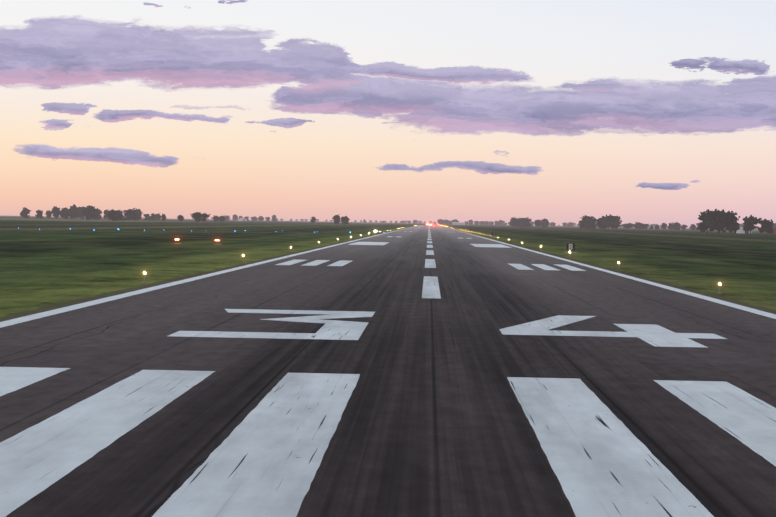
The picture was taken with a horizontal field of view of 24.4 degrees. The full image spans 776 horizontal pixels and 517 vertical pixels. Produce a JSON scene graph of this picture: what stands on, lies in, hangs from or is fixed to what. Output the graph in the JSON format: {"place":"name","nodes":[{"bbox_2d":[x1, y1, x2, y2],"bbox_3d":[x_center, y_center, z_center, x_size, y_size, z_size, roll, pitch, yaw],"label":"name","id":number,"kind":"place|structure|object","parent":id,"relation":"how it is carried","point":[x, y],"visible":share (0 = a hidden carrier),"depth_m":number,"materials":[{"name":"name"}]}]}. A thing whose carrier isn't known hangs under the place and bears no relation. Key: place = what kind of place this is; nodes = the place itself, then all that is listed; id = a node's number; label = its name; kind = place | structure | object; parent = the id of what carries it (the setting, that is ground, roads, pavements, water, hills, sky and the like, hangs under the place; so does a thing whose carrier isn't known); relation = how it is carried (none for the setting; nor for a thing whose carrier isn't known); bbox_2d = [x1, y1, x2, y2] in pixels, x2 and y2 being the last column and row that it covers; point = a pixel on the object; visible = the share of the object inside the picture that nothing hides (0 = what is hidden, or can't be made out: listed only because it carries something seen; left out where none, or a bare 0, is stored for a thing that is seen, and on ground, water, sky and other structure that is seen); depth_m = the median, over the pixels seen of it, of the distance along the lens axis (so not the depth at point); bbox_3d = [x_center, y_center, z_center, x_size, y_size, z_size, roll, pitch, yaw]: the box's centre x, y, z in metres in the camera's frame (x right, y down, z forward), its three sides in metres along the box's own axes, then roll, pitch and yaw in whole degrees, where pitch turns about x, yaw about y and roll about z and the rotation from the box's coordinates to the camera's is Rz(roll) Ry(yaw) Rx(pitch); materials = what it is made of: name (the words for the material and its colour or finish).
{"place":"outdoors","nodes":[
{"label":"outdoors","id":0,"kind":"place"},
{"bbox_2d":[0,223,382,233],"bbox_3d":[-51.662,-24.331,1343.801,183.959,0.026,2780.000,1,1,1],"label":"taxiway pavement","id":1,"kind":"structure","parent":0,"point":[158,231],"depth_m":569.05,"materials":[{"name":"grey asphalt"}]},
{"bbox_2d":[0,225,775,516],"bbox_3d":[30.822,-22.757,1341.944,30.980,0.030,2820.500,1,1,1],"label":"runway pavement","id":2,"kind":"structure","parent":0,"point":[434,421],"depth_m":46.13,"materials":[{"name":"grey asphalt"}]},
{"bbox_2d":[0,225,775,516],"bbox_3d":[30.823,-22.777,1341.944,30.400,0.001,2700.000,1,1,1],"label":"runway markings","id":3,"kind":"object","parent":2,"relation":"on","point":[264,458],"visible":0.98,"depth_m":32.59,"materials":[{"name":"paint"}]},
{"bbox_2d":[0,215,775,320],"bbox_3d":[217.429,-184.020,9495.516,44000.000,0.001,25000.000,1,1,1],"label":"ground","id":4,"kind":"structure","parent":0,"point":[40,271],"depth_m":226.40,"materials":[{"name":"green plant"}]},
{"bbox_2d":[20,207,30,217],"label":"tree","id":5,"kind":"object","parent":4,"relation":"on","point":[25,211],"visible":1,"depth_m":2483.54,"materials":[{"name":"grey plant"}]},
{"bbox_2d":[35,210,42,218],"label":"tree","id":6,"kind":"object","parent":4,"relation":"on","point":[39,214],"visible":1,"depth_m":2365.70,"materials":[{"name":"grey plant"}]},
{"bbox_2d":[45,210,51,218],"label":"tree","id":7,"kind":"object","parent":4,"relation":"on","point":[48,214],"visible":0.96,"depth_m":2500.23,"materials":[{"name":"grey plant"}]},
{"bbox_2d":[51,206,60,218],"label":"tree","id":8,"kind":"object","parent":4,"relation":"on","point":[55,211],"visible":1,"depth_m":2328.56,"materials":[{"name":"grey plant"}]},
{"bbox_2d":[60,207,68,218],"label":"tree","id":9,"kind":"object","parent":4,"relation":"on","point":[63,214],"visible":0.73,"depth_m":2413.06,"materials":[{"name":"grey plant"}]},
{"bbox_2d":[65,204,80,218],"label":"tree","id":10,"kind":"object","parent":4,"relation":"on","point":[73,212],"visible":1,"depth_m":2402.75,"materials":[{"name":"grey plant"}]},
{"bbox_2d":[76,206,85,218],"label":"tree","id":11,"kind":"object","parent":4,"relation":"on","point":[82,216],"visible":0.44,"depth_m":2468.40,"materials":[{"name":"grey plant"}]},
{"bbox_2d":[82,205,97,219],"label":"tree","id":12,"kind":"object","parent":4,"relation":"on","point":[90,212],"visible":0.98,"depth_m":2188.84,"materials":[{"name":"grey plant"}]},
{"bbox_2d":[91,208,102,219],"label":"tree","id":13,"kind":"object","parent":4,"relation":"on","point":[99,217],"visible":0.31,"depth_m":2481.77,"materials":[{"name":"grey plant"}]},
{"bbox_2d":[103,209,109,219],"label":"tree","id":14,"kind":"object","parent":4,"relation":"on","point":[106,212],"visible":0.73,"depth_m":2520.11,"materials":[{"name":"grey plant"}]},
{"bbox_2d":[108,209,116,220],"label":"tree","id":15,"kind":"object","parent":4,"relation":"on","point":[112,214],"visible":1,"depth_m":1877.58,"materials":[{"name":"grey plant"}]},
{"bbox_2d":[114,210,123,220],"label":"tree","id":16,"kind":"object","parent":4,"relation":"on","point":[119,215],"visible":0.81,"depth_m":2018.79,"materials":[{"name":"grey plant"}]},
{"bbox_2d":[123,208,137,220],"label":"tree","id":17,"kind":"object","parent":4,"relation":"on","point":[130,214],"visible":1,"depth_m":2167.48,"materials":[{"name":"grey plant"}]},
{"bbox_2d":[133,208,141,219],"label":"tree","id":18,"kind":"object","parent":4,"relation":"on","point":[139,214],"visible":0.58,"depth_m":2420.14,"materials":[{"name":"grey plant"}]},
{"bbox_2d":[143,214,149,219],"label":"tree","id":19,"kind":"object","parent":4,"relation":"on","point":[146,216],"visible":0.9,"depth_m":2692.00,"materials":[{"name":"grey plant"}]},
{"bbox_2d":[149,213,154,220],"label":"tree","id":20,"kind":"object","parent":4,"relation":"on","point":[152,217],"visible":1,"depth_m":2556.05,"materials":[{"name":"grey plant"}]},
{"bbox_2d":[155,213,160,219],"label":"tree","id":21,"kind":"object","parent":4,"relation":"on","point":[158,216],"visible":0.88,"depth_m":2794.49,"materials":[{"name":"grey plant"}]},
{"bbox_2d":[190,212,203,221],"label":"tree","id":22,"kind":"object","parent":4,"relation":"on","point":[197,216],"visible":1,"depth_m":1827.65,"materials":[{"name":"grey plant"}]},
{"bbox_2d":[201,213,210,221],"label":"tree","id":23,"kind":"object","parent":4,"relation":"on","point":[205,217],"visible":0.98,"depth_m":1882.34,"materials":[{"name":"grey plant"}]},
{"bbox_2d":[213,215,219,221],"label":"tree","id":24,"kind":"object","parent":4,"relation":"on","point":[216,218],"visible":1,"depth_m":2440.28,"materials":[{"name":"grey plant"}]},
{"bbox_2d":[219,215,225,221],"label":"tree","id":25,"kind":"object","parent":4,"relation":"on","point":[222,218],"visible":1,"depth_m":2499.90,"materials":[{"name":"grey plant"}]},
{"bbox_2d":[332,214,341,223],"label":"tree","id":26,"kind":"object","parent":4,"relation":"on","point":[336,218],"visible":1,"depth_m":2235.54,"materials":[{"name":"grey plant"}]},
{"bbox_2d":[341,216,349,223],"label":"tree","id":27,"kind":"object","parent":4,"relation":"on","point":[345,219],"visible":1,"depth_m":2290.59,"materials":[{"name":"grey plant"}]},
{"bbox_2d":[143,225,720,292],"bbox_3d":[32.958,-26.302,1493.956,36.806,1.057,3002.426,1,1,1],"label":"runway edge lights","id":28,"kind":"object","parent":4,"relation":"on","point":[144,275],"visible":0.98,"depth_m":161.78,"materials":[{"name":"yellow metal"}]},
{"bbox_2d":[498,220,504,225],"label":"tree","id":29,"kind":"object","parent":4,"relation":"on","point":[500,222],"visible":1,"depth_m":5488.16,"materials":[{"name":"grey plant"}]},
{"bbox_2d":[510,217,518,226],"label":"tree","id":30,"kind":"object","parent":4,"relation":"on","point":[514,221],"visible":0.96,"depth_m":2876.89,"materials":[{"name":"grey plant"}]},
{"bbox_2d":[517,218,522,226],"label":"tree","id":31,"kind":"object","parent":4,"relation":"on","point":[519,222],"visible":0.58,"depth_m":2877.66,"materials":[{"name":"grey plant"}]},
{"bbox_2d":[520,217,531,226],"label":"tree","id":32,"kind":"object","parent":4,"relation":"on","point":[526,222],"visible":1,"depth_m":2750.18,"materials":[{"name":"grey plant"}]},
{"bbox_2d":[534,219,540,226],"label":"tree","id":33,"kind":"object","parent":4,"relation":"on","point":[537,222],"visible":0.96,"depth_m":2994.14,"materials":[{"name":"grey plant"}]},
{"bbox_2d":[540,218,548,226],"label":"tree","id":34,"kind":"object","parent":4,"relation":"on","point":[544,222],"visible":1,"depth_m":2981.98,"materials":[{"name":"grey plant"}]},
{"bbox_2d":[566,243,576,252],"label":"runway sign","id":35,"kind":"object","parent":4,"relation":"on","point":[570,246],"visible":1,"depth_m":254.19,"materials":[{"name":"black metal"}]},
{"bbox_2d":[578,215,592,228],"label":"tree","id":36,"kind":"object","parent":4,"relation":"on","point":[583,223],"visible":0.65,"depth_m":2275.09,"materials":[{"name":"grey plant"}]},
{"bbox_2d":[586,217,597,228],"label":"tree","id":37,"kind":"object","parent":4,"relation":"on","point":[591,221],"visible":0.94,"depth_m":2242.86,"materials":[{"name":"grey plant"}]},
{"bbox_2d":[595,217,605,228],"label":"tree","id":38,"kind":"object","parent":4,"relation":"on","point":[600,223],"visible":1,"depth_m":2144.48,"materials":[{"name":"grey plant"}]},
{"bbox_2d":[602,214,616,228],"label":"tree","id":39,"kind":"object","parent":4,"relation":"on","point":[609,219],"visible":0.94,"depth_m":2152.24,"materials":[{"name":"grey plant"}]},
{"bbox_2d":[610,216,621,228],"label":"tree","id":40,"kind":"object","parent":4,"relation":"on","point":[618,221],"visible":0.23,"depth_m":2241.47,"materials":[{"name":"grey plant"}]},
{"bbox_2d":[624,223,633,228],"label":"tree","id":41,"kind":"object","parent":4,"relation":"on","point":[629,225],"visible":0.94,"depth_m":2687.43,"materials":[{"name":"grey plant"}]},
{"bbox_2d":[632,222,643,228],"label":"tree","id":42,"kind":"object","parent":4,"relation":"on","point":[638,225],"visible":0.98,"depth_m":2685.55,"materials":[{"name":"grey plant"}]},
{"bbox_2d":[667,222,673,229],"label":"tree","id":43,"kind":"object","parent":4,"relation":"on","point":[670,226],"visible":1,"depth_m":2683.22,"materials":[{"name":"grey plant"}]},
{"bbox_2d":[673,222,680,229],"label":"tree","id":44,"kind":"object","parent":4,"relation":"on","point":[676,226],"visible":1,"depth_m":2693.62,"materials":[{"name":"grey plant"}]},
{"bbox_2d":[697,209,711,232],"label":"tree","id":45,"kind":"object","parent":4,"relation":"on","point":[705,217],"visible":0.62,"depth_m":1422.98,"materials":[{"name":"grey plant"}]},
{"bbox_2d":[707,209,725,232],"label":"tree","id":46,"kind":"object","parent":4,"relation":"on","point":[716,223],"visible":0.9,"depth_m":1392.50,"materials":[{"name":"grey plant"}]},
{"bbox_2d":[721,211,739,233],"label":"tree","id":47,"kind":"object","parent":4,"relation":"on","point":[729,222],"visible":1,"depth_m":1365.89,"materials":[{"name":"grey plant"}]},
{"bbox_2d":[742,215,761,233],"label":"tree","id":48,"kind":"object","parent":4,"relation":"on","point":[749,223],"visible":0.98,"depth_m":1434.60,"materials":[{"name":"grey plant"}]},
{"bbox_2d":[757,219,773,233],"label":"tree","id":49,"kind":"object","parent":4,"relation":"on","point":[766,226],"visible":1,"depth_m":1411.66,"materials":[{"name":"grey plant"}]},
{"bbox_2d":[0,0,775,227],"label":"sky","id":50,"kind":"structure","parent":0,"point":[658,112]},
{"bbox_2d":[452,222,464,224],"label":"farm shed","id":51,"kind":"structure","parent":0,"point":[458,223],"depth_m":5190.24,"materials":[{"name":"grey metal"}]},
{"bbox_2d":[736,223,751,233],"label":"farm house","id":52,"kind":"structure","parent":0,"point":[740,230],"depth_m":1488.60,"materials":[{"name":"grey"}]},
{"bbox_2d":[768,223,775,233],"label":"barn","id":53,"kind":"structure","parent":0,"point":[774,227],"depth_m":1508.19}
]}

